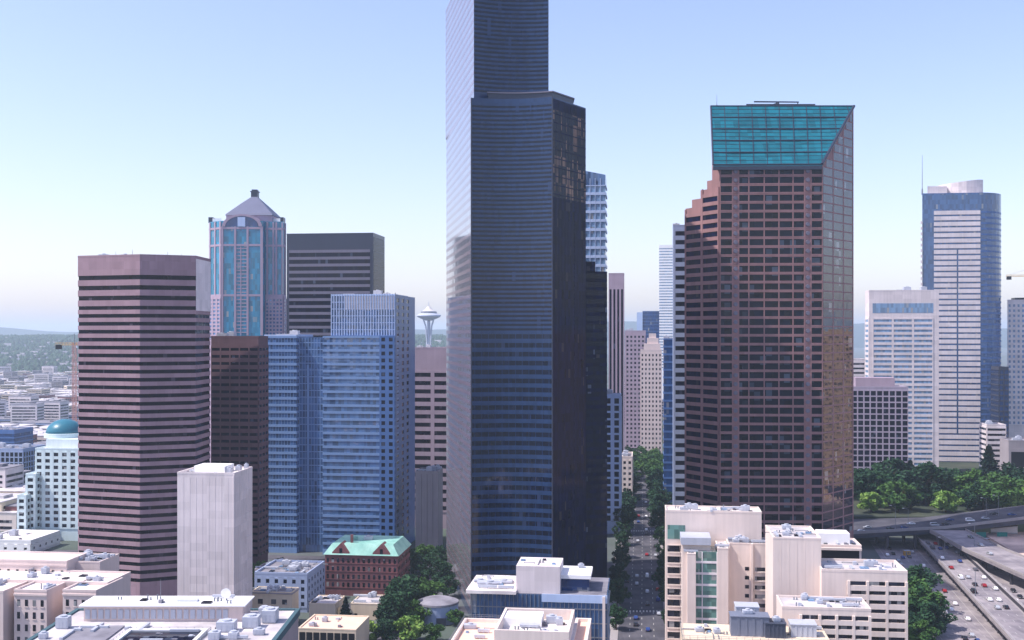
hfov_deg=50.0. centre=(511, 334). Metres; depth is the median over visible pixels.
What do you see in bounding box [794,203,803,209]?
window
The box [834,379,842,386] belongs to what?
side window
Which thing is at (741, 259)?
window
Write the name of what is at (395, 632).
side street
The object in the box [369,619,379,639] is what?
broadleaf tree
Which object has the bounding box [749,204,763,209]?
window
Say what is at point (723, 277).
window
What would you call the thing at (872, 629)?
window
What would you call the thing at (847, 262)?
side window
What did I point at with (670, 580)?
window
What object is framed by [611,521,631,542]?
broadleaf tree
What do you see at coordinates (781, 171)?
window
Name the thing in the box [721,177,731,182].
window
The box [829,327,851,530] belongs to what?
side window
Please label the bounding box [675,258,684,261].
window
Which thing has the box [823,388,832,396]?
side window
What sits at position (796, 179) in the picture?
window
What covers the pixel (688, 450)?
wing window
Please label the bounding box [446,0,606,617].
black skyscraper
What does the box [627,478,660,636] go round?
road markings
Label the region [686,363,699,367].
wing window
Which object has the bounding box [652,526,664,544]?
broadleaf tree
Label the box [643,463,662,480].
broadleaf tree
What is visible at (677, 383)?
window
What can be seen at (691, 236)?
wing window
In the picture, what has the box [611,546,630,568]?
broadleaf tree
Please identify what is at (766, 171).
window
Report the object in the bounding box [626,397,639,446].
window
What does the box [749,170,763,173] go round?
window
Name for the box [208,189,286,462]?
pyramid roof tower
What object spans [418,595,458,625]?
round hall
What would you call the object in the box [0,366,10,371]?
lowrise building
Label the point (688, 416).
wing window
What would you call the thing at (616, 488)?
window
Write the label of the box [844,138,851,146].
side window
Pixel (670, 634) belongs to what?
window
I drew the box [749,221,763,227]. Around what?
window
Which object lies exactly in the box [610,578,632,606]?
broadleaf tree
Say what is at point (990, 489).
broadleaf tree
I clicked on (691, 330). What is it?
wing window
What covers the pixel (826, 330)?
side window
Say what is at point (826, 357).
side window
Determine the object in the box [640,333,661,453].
stepped tower
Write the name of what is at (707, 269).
wing window
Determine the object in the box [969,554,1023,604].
freeway inner road
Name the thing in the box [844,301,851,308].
side window
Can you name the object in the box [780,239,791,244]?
window
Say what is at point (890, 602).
window
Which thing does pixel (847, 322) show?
side window
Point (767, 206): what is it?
window
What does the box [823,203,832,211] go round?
side window
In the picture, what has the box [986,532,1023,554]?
bank
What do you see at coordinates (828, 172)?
side window
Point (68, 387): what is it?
lowrise building
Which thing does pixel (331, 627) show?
garage block
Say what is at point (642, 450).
broadleaf tree
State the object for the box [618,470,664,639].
avenue
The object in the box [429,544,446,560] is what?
broadleaf tree
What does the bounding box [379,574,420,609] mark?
broadleaf tree
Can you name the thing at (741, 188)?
window
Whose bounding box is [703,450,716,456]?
wing window
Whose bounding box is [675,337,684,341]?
window
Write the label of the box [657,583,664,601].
broadleaf tree
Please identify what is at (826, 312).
side window
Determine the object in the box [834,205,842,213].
side window
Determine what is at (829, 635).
window
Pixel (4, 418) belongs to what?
lowrise building
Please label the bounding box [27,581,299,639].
white roof building
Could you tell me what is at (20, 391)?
lowrise building
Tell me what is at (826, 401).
side window
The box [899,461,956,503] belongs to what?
broadleaf tree
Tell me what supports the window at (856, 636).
in the white complex
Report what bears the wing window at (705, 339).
in the teal crowned tower at (769, 323)
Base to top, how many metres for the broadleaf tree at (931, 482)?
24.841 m
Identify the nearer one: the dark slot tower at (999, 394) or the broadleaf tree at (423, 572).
the broadleaf tree at (423, 572)
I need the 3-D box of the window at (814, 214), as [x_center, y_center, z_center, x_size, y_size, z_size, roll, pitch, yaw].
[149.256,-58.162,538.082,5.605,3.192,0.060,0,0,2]
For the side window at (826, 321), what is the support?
in the teal crowned tower at (769, 323)
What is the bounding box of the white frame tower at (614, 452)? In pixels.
[607,389,621,533]
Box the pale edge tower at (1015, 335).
[1007,298,1023,437]
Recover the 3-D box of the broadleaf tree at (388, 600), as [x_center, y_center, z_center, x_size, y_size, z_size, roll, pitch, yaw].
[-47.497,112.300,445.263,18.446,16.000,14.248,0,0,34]
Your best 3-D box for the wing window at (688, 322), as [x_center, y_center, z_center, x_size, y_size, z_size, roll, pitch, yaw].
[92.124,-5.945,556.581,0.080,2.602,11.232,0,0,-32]
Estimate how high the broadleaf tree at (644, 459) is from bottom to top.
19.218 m
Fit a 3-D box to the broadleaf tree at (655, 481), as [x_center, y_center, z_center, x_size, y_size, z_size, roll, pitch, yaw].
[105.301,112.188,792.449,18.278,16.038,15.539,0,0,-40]
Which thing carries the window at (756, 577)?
in the white complex
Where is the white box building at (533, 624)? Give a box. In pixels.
[449,607,590,639]
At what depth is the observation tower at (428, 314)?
2105.90 m
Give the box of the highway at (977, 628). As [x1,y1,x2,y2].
[869,540,1002,639]
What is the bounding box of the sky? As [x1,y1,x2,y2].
[0,0,1023,331]
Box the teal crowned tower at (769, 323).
[685,101,854,537]
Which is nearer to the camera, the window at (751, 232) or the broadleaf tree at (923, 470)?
the window at (751, 232)
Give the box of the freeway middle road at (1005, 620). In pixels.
[917,534,1023,639]
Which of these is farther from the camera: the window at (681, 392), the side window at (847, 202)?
the window at (681, 392)
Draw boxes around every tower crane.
[55,334,77,421]
[1006,270,1023,279]
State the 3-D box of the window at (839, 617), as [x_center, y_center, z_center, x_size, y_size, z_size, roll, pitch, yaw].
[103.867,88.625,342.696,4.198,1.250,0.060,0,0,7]
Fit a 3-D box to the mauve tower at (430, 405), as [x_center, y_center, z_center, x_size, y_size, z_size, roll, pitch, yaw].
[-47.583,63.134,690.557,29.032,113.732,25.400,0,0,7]
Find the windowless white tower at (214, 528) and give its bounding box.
[177,463,252,607]
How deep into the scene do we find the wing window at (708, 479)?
546.24 m
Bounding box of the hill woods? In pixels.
[0,334,445,371]
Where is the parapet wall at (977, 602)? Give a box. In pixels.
[917,536,1012,639]
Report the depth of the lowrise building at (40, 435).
1175.51 m
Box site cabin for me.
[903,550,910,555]
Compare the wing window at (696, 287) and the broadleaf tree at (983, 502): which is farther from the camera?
the broadleaf tree at (983, 502)
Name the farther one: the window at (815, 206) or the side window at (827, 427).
the side window at (827, 427)
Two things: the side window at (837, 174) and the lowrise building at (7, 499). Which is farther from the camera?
the lowrise building at (7, 499)
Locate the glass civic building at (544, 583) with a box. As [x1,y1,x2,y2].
[466,557,609,639]
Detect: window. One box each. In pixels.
[19,472,57,528]
[212,396,267,556]
[225,216,258,226]
[381,300,408,535]
[614,398,618,403]
[614,420,618,425]
[614,442,618,447]
[614,464,618,469]
[614,486,618,491]
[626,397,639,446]
[642,414,660,451]
[668,525,684,538]
[668,545,679,551]
[668,556,679,562]
[668,567,679,572]
[668,578,679,583]
[668,589,679,594]
[668,599,679,605]
[668,610,679,616]
[668,621,679,627]
[668,632,679,637]
[675,231,684,235]
[675,240,684,243]
[675,249,684,252]
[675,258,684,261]
[675,267,684,270]
[675,275,684,279]
[675,284,684,288]
[675,293,684,296]
[675,302,684,305]
[675,311,684,314]
[675,319,684,323]
[675,328,684,332]
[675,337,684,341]
[675,346,684,349]
[675,355,684,358]
[675,364,684,367]
[675,372,684,376]
[675,381,684,385]
[675,390,684,394]
[675,399,684,402]
[675,408,684,411]
[675,417,684,420]
[675,425,684,429]
[675,434,684,438]
[675,443,684,447]
[675,452,684,455]
[675,461,684,464]
[675,470,684,473]
[675,478,684,482]
[675,487,684,491]
[675,496,684,499]
[686,216,699,222]
[686,225,699,230]
[686,233,699,239]
[686,242,699,247]
[686,251,699,256]
[686,259,699,264]
[686,268,699,273]
[686,277,699,281]
[686,285,699,290]
[686,294,699,298]
[686,302,699,307]
[686,311,699,315]
[686,320,699,324]
[686,328,699,332]
[686,337,699,341]
[686,346,699,350]
[686,354,699,358]
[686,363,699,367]
[686,371,699,376]
[686,380,699,384]
[686,388,699,393]
[686,397,699,402]
[686,405,699,410]
[686,414,699,419]
[686,422,699,427]
[686,431,699,436]
[686,439,699,445]
[686,448,699,453]
[686,456,699,462]
[686,465,699,471]
[686,473,699,479]
[686,482,699,488]
[686,491,699,497]
[686,499,699,505]
[703,196,716,202]
[703,205,716,211]
[703,214,716,219]
[703,223,716,228]
[703,231,716,237]
[703,240,716,245]
[703,249,716,254]
[703,258,716,263]
[703,267,716,272]
[703,275,716,280]
[703,284,716,289]
[703,293,716,298]
[703,302,716,306]
[703,311,716,315]
[703,320,716,324]
[703,328,716,332]
[703,337,716,341]
[703,346,716,350]
[703,354,716,359]
[703,363,716,368]
[703,372,716,376]
[703,381,716,385]
[703,389,716,394]
[703,398,716,403]
[703,407,716,412]
[703,415,716,421]
[703,424,716,429]
[703,433,716,438]
[703,441,716,447]
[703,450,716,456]
[703,459,716,465]
[703,468,716,473]
[703,476,716,482]
[703,485,716,491]
[703,494,716,500]
[703,502,716,505]
[721,170,731,174]
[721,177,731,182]
[721,186,731,191]
[721,195,731,200]
[721,204,731,209]
[721,213,731,218]
[721,221,731,227]
[721,230,731,236]
[721,239,731,244]
[721,248,731,253]
[721,248,821,536]
[721,257,731,262]
[721,266,731,271]
[721,275,731,280]
[721,283,731,289]
[721,292,731,298]
[721,301,731,306]
[721,310,731,315]
[721,319,731,324]
[721,328,731,333]
[739,170,747,173]
[739,177,747,182]
[739,186,747,191]
[739,195,747,200]
[739,204,747,209]
[739,213,747,218]
[739,221,747,227]
[739,230,747,235]
[739,239,747,244]
[739,248,747,253]
[739,257,747,262]
[739,266,747,271]
[739,275,747,280]
[739,283,747,289]
[739,292,747,298]
[739,301,747,306]
[739,310,747,315]
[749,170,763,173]
[749,177,763,182]
[749,186,763,191]
[749,195,763,200]
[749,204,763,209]
[749,212,763,218]
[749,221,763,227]
[749,230,763,235]
[749,239,763,244]
[749,248,763,253]
[749,257,763,262]
[749,266,763,271]
[749,275,763,280]
[749,283,763,289]
[749,292,763,298]
[749,301,763,306]
[755,567,764,570]
[755,576,764,580]
[755,585,764,589]
[755,594,764,598]
[765,170,777,173]
[765,177,777,182]
[765,186,777,191]
[765,195,777,200]
[765,204,777,209]
[765,212,777,218]
[765,221,777,227]
[765,230,777,235]
[765,239,777,244]
[765,248,777,253]
[765,257,777,262]
[765,266,777,271]
[765,274,777,280]
[765,283,777,289]
[765,292,777,297]
[780,170,791,173]
[780,177,791,182]
[780,186,791,191]
[780,195,791,200]
[780,203,791,209]
[780,212,791,218]
[780,221,791,226]
[780,230,791,235]
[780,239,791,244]
[780,248,791,253]
[780,257,791,262]
[780,266,791,271]
[780,274,791,280]
[794,170,803,173]
[794,177,803,182]
[794,186,803,191]
[794,195,803,200]
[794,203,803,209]
[794,212,803,218]
[794,221,803,226]
[794,230,803,235]
[794,239,803,244]
[794,248,803,253]
[794,257,803,262]
[802,615,817,618]
[812,170,821,173]
[812,177,821,182]
[812,186,821,191]
[812,194,821,200]
[812,203,821,209]
[812,212,821,217]
[812,221,821,226]
[812,230,821,235]
[812,239,821,244]
[821,615,834,619]
[821,625,834,628]
[823,167,832,176]
[823,176,832,185]
[823,185,832,193]
[823,194,832,202]
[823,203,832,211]
[823,212,832,220]
[823,221,832,228]
[823,229,832,237]
[823,238,832,246]
[823,247,832,255]
[823,256,832,264]
[823,265,832,272]
[823,274,832,281]
[823,283,832,290]
[823,292,832,299]
[823,300,832,307]
[823,309,832,316]
[823,318,832,325]
[823,327,832,334]
[823,336,832,342]
[823,345,832,351]
[823,353,832,360]
[823,362,832,369]
[823,371,832,378]
[823,380,832,387]
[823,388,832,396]
[823,397,832,405]
[823,406,832,413]
[823,415,832,422]
[823,424,832,431]
[823,432,832,440]
[823,441,832,449]
[823,450,832,458]
[823,459,832,467]
[823,467,832,476]
[823,476,832,484]
[823,485,832,493]
[823,494,832,502]
[823,502,832,511]
[823,511,832,520]
[823,520,832,528]
[826,159,832,167]
[826,634,834,637]
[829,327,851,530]
[834,144,842,152]
[834,153,842,161]
[834,161,842,170]
[834,170,842,178]
[834,179,842,187]
[834,187,842,195]
[834,196,842,204]
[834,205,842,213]
[834,214,842,221]
[834,222,842,230]
[834,231,842,239]
[834,240,842,247]
[834,249,842,256]
[834,257,842,265]
[834,266,842,273]
[834,275,842,282]
[834,284,842,290]
[834,292,842,299]
[834,301,842,308]
[834,310,842,316]
[834,318,842,325]
[834,327,842,334]
[834,336,842,342]
[834,345,842,351]
[834,353,842,360]
[834,362,842,369]
[834,370,842,377]
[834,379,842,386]
[834,388,842,395]
[834,396,842,403]
[834,405,842,412]
[834,414,842,421]
[838,137,842,144]
[838,616,851,619]
[838,625,851,628]
[838,635,851,638]
[844,129,851,138]
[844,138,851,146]
[844,147,851,155]
[844,155,851,163]
[844,164,851,172]
[844,172,851,180]
[844,181,851,189]
[844,190,851,197]
[844,198,851,206]
[844,207,851,214]
[844,215,851,223]
[844,224,851,231]
[844,233,851,240]
[844,241,851,248]
[844,250,851,257]
[844,258,851,265]
[844,267,851,274]
[844,276,851,282]
[844,284,851,291]
[844,293,851,300]
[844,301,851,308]
[844,310,851,317]
[844,319,851,325]
[846,122,851,129]
[850,581,865,584]
[850,591,865,593]
[855,616,867,620]
[855,626,867,629]
[855,635,867,638]
[858,421,907,470]
[869,582,884,585]
[869,591,884,594]
[869,600,884,603]
[871,609,884,612]
[871,618,884,621]
[871,628,884,630]
[871,637,884,639]
[889,582,904,585]
[889,592,904,594]
[889,601,904,604]
[889,610,904,613]
[889,619,904,622]
[889,628,904,631]
[889,637,904,639]
[988,428,1005,430]
[988,434,1005,435]
[991,369,993,422]
[1009,365,1023,423]
[1011,452,1023,466]
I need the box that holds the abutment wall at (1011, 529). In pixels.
[991,525,1017,533]
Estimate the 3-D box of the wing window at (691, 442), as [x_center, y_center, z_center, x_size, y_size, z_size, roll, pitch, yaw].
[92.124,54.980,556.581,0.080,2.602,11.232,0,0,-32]
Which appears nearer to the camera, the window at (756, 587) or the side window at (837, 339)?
the window at (756, 587)
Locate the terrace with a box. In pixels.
[662,426,1023,535]
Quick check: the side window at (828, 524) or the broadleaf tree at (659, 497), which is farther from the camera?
the broadleaf tree at (659, 497)
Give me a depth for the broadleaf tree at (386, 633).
422.94 m
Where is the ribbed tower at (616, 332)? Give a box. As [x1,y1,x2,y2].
[609,273,623,452]
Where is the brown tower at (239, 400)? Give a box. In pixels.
[211,331,268,564]
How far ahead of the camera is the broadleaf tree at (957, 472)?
712.82 m
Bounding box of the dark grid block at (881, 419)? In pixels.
[854,377,907,470]
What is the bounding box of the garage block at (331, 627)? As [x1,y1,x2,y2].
[298,614,369,639]
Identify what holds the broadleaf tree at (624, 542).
on the pavement
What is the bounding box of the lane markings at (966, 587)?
[876,535,1023,639]
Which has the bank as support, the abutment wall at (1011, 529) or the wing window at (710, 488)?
the abutment wall at (1011, 529)
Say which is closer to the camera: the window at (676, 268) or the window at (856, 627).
the window at (856, 627)
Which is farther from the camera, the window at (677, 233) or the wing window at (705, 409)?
the window at (677, 233)
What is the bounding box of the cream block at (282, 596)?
[252,585,299,620]
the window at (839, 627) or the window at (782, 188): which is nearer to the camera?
the window at (839, 627)
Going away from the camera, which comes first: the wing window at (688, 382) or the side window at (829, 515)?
the side window at (829, 515)
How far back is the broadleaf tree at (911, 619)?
425.51 m
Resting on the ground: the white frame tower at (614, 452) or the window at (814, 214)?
the white frame tower at (614, 452)
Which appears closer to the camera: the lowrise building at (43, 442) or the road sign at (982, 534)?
the road sign at (982, 534)
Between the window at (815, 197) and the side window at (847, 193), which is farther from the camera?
the side window at (847, 193)
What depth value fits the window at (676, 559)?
411.57 m
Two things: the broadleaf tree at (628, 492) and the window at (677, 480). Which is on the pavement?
the broadleaf tree at (628, 492)
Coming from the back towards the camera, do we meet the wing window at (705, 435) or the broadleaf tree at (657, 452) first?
the broadleaf tree at (657, 452)
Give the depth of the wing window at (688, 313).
557.01 m
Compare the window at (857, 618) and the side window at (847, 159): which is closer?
the window at (857, 618)
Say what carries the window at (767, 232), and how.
in the teal crowned tower at (769, 323)
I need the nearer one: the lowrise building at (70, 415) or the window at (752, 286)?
the window at (752, 286)
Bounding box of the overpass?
[854,505,1023,548]
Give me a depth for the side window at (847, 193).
558.44 m
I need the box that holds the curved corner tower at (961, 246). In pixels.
[921,168,1000,461]
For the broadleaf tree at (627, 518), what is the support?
on the pavement
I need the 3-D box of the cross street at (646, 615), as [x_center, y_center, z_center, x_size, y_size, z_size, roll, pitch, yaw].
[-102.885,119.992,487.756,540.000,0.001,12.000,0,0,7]
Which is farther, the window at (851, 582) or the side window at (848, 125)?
the side window at (848, 125)
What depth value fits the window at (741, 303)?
539.42 m
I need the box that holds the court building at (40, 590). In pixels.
[0,549,130,639]
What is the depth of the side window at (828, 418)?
542.19 m
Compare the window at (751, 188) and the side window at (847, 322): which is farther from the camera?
the side window at (847, 322)
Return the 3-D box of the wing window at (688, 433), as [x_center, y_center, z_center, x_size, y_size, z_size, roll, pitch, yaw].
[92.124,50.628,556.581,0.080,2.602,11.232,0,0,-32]
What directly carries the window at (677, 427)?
in the slim striped tower at (678, 364)
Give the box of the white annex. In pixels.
[0,529,59,550]
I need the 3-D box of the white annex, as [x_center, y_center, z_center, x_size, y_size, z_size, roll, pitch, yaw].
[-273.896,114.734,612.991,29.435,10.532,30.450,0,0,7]
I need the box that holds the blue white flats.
[255,559,327,612]
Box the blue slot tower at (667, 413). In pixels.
[663,335,672,504]
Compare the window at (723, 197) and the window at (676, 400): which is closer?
the window at (723, 197)
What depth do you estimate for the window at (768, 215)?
538.89 m
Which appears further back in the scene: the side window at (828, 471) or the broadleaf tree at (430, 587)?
the side window at (828, 471)
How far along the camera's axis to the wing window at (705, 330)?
546.24 m
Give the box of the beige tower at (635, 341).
[625,328,645,451]
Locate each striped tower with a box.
[78,249,210,595]
[673,223,684,504]
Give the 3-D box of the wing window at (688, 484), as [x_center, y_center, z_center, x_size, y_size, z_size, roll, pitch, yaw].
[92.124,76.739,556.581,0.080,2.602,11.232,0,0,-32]
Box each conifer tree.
[339,596,351,614]
[903,460,918,498]
[979,445,1001,502]
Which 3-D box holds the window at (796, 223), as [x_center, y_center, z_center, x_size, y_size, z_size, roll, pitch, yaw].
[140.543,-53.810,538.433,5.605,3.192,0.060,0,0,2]
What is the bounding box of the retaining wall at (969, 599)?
[917,540,1007,639]
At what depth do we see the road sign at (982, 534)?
603.88 m
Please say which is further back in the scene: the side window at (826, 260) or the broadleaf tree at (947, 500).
the broadleaf tree at (947, 500)
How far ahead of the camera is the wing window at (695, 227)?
556.67 m
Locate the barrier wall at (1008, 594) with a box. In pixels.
[958,549,1023,611]
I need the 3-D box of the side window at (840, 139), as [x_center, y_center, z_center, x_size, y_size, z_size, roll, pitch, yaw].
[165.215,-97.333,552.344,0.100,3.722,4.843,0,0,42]
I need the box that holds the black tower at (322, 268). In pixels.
[287,233,384,336]
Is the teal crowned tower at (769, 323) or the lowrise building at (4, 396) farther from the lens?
the lowrise building at (4, 396)
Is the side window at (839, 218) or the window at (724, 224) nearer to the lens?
the window at (724, 224)
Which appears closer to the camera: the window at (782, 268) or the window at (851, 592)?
the window at (851, 592)
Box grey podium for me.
[1000,435,1023,469]
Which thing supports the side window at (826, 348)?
in the teal crowned tower at (769, 323)
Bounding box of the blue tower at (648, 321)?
[637,311,658,343]
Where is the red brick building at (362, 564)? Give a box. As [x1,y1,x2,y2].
[324,535,411,595]
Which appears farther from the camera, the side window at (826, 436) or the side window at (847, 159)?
the side window at (847, 159)
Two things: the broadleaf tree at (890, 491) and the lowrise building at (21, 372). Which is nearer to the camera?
the broadleaf tree at (890, 491)
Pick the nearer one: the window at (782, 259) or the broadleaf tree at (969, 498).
the window at (782, 259)
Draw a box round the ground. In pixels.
[0,348,1006,639]
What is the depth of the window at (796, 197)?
538.36 m
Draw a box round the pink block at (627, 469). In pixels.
[622,450,632,495]
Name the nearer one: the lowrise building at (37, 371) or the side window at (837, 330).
the side window at (837, 330)
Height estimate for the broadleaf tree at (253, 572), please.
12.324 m
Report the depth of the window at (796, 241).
538.36 m
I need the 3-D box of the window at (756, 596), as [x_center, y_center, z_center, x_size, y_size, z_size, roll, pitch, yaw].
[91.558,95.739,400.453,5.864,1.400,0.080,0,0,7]
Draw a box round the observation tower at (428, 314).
[417,303,440,346]
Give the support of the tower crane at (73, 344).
on the ground
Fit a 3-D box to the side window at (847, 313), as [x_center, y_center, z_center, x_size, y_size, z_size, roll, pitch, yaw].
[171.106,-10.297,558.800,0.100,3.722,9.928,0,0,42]
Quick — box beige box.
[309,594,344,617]
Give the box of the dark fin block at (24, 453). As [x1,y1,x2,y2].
[0,442,44,471]
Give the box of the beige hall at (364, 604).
[350,591,382,619]
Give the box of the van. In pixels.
[930,522,939,525]
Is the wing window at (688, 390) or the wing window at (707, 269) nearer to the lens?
the wing window at (707, 269)
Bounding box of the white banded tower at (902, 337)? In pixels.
[865,286,938,466]
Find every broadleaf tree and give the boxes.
[252,560,263,580]
[252,561,268,577]
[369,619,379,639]
[372,605,398,629]
[372,618,398,639]
[375,589,415,618]
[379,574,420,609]
[392,574,426,598]
[393,615,424,639]
[406,599,431,621]
[408,564,429,580]
[410,548,423,567]
[411,576,445,599]
[415,544,434,556]
[419,553,440,575]
[420,622,445,639]
[428,558,453,582]
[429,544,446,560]
[438,575,459,595]
[446,609,465,625]
[608,563,630,582]
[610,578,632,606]
[610,603,628,629]
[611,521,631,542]
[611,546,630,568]
[612,504,636,528]
[615,538,630,553]
[622,491,635,499]
[622,494,637,508]
[622,501,637,515]
[623,485,642,500]
[624,446,638,451]
[633,446,651,459]
[633,461,644,477]
[633,472,643,488]
[639,453,660,467]
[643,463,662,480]
[644,458,662,475]
[644,468,662,484]
[646,471,662,483]
[646,482,662,500]
[646,485,672,505]
[646,493,672,512]
[647,479,662,490]
[647,508,664,530]
[649,454,662,463]
[650,502,665,521]
[651,449,662,455]
[651,559,664,584]
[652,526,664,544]
[655,540,664,553]
[657,552,664,561]
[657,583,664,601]
[660,608,664,627]
[854,463,901,494]
[854,470,883,499]
[857,491,888,512]
[871,457,906,477]
[877,479,922,511]
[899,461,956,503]
[899,490,925,509]
[905,564,944,590]
[908,576,949,618]
[908,601,957,633]
[908,610,924,639]
[908,619,940,639]
[921,467,952,501]
[930,490,965,512]
[933,474,964,497]
[950,468,1000,503]
[952,468,973,482]
[955,488,979,509]
[969,471,1023,507]
[969,479,996,508]
[998,462,1023,478]
[1002,480,1023,507]
[1009,471,1023,480]
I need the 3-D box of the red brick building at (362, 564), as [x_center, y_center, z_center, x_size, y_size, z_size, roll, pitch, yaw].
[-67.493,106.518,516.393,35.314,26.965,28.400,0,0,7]
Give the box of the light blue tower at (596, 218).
[586,171,606,271]
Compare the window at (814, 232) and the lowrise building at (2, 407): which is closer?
the window at (814, 232)
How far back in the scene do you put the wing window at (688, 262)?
557.35 m
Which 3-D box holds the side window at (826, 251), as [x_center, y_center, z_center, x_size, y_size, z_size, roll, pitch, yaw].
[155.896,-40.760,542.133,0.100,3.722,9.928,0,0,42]
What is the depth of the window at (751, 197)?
539.28 m
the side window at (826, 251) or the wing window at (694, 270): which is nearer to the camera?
the side window at (826, 251)
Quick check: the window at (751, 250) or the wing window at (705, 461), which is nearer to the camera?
the window at (751, 250)
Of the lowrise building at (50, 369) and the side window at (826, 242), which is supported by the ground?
the lowrise building at (50, 369)
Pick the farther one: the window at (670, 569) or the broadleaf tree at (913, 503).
the broadleaf tree at (913, 503)
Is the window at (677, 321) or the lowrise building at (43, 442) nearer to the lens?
the window at (677, 321)
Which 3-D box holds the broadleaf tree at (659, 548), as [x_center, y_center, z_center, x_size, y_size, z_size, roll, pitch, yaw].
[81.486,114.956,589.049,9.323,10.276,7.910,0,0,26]
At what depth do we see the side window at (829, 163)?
543.38 m
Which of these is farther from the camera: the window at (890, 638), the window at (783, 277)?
the window at (783, 277)
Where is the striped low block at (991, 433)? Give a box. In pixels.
[979,420,1005,467]
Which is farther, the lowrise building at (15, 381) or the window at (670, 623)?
the lowrise building at (15, 381)
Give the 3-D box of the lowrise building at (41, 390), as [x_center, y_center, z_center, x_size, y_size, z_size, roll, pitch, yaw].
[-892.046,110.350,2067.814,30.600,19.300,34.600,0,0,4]
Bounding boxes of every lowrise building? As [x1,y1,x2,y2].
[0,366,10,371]
[0,383,21,389]
[0,399,5,415]
[0,416,9,421]
[0,424,35,426]
[0,463,23,487]
[0,484,24,492]
[0,493,21,511]
[0,511,16,530]
[1,393,28,400]
[3,371,17,377]
[4,380,24,383]
[5,503,16,510]
[7,390,27,393]
[8,376,23,380]
[8,394,38,409]
[10,402,43,421]
[13,420,77,426]
[14,370,29,374]
[15,384,32,389]
[21,426,42,430]
[24,382,50,384]
[24,470,31,483]
[26,387,49,394]
[32,370,42,373]
[33,430,48,441]
[33,434,36,442]
[33,441,45,445]
[34,373,52,382]
[36,399,68,419]
[38,393,54,397]
[39,398,65,400]
[42,365,56,372]
[50,388,64,392]
[50,391,78,394]
[51,380,68,388]
[52,375,71,380]
[52,389,77,392]
[57,395,78,401]
[64,384,78,389]
[69,377,78,384]
[69,412,78,419]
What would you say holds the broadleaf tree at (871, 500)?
on the terrace
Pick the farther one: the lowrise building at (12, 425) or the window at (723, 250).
the lowrise building at (12, 425)
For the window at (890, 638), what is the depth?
363.12 m
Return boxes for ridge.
[0,321,1006,347]
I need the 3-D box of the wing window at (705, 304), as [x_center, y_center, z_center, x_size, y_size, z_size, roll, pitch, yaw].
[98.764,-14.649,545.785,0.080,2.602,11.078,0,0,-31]
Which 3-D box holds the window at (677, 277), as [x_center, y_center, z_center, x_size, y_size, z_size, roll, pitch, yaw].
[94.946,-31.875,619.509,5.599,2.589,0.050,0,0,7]
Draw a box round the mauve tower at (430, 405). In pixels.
[415,344,445,528]
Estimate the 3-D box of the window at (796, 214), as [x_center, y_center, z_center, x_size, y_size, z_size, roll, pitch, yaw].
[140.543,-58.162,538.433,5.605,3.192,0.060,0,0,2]
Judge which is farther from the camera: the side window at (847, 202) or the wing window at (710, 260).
the side window at (847, 202)
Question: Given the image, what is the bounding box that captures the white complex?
[665,502,907,639]
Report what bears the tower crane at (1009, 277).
on the terrace
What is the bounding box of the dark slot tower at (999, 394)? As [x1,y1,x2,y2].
[991,366,1008,437]
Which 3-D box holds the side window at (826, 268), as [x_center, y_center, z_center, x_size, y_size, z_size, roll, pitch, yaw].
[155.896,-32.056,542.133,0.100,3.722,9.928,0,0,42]
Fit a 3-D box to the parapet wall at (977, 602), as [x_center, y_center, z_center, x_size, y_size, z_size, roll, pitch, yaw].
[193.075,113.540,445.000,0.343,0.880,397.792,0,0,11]
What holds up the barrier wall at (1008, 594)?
on the ground
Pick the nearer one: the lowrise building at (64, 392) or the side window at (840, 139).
the side window at (840, 139)
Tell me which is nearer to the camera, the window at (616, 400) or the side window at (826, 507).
the side window at (826, 507)
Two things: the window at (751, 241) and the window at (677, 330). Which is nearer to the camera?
the window at (751, 241)
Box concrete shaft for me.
[415,464,442,550]
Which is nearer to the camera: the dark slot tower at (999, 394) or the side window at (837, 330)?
the side window at (837, 330)
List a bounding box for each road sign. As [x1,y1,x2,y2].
[976,532,985,537]
[997,532,1006,536]
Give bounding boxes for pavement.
[610,530,626,639]
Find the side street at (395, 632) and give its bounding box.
[377,570,439,639]
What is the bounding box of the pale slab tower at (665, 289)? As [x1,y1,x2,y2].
[659,245,672,398]
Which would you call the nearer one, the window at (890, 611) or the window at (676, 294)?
the window at (890, 611)
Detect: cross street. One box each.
[43,549,657,568]
[348,603,908,624]
[631,527,655,530]
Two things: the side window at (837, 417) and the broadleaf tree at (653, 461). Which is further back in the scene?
the broadleaf tree at (653, 461)
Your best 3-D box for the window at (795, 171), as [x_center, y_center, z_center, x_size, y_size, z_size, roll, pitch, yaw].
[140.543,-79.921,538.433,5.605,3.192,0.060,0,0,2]
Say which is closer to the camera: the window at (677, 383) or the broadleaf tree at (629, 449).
the window at (677, 383)
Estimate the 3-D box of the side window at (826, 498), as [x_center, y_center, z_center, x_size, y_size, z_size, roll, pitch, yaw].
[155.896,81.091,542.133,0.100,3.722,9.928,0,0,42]
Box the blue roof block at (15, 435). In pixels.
[0,425,32,443]
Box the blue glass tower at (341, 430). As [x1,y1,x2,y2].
[264,290,414,554]
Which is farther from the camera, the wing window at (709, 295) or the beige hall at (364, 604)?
the wing window at (709, 295)
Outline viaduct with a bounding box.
[930,528,1023,584]
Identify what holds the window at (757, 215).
in the teal crowned tower at (769, 323)
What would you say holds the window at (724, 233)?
in the teal crowned tower at (769, 323)
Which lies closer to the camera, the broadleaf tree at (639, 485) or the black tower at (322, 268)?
the black tower at (322, 268)
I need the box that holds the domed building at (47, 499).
[17,419,78,540]
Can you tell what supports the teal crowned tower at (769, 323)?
on the ground

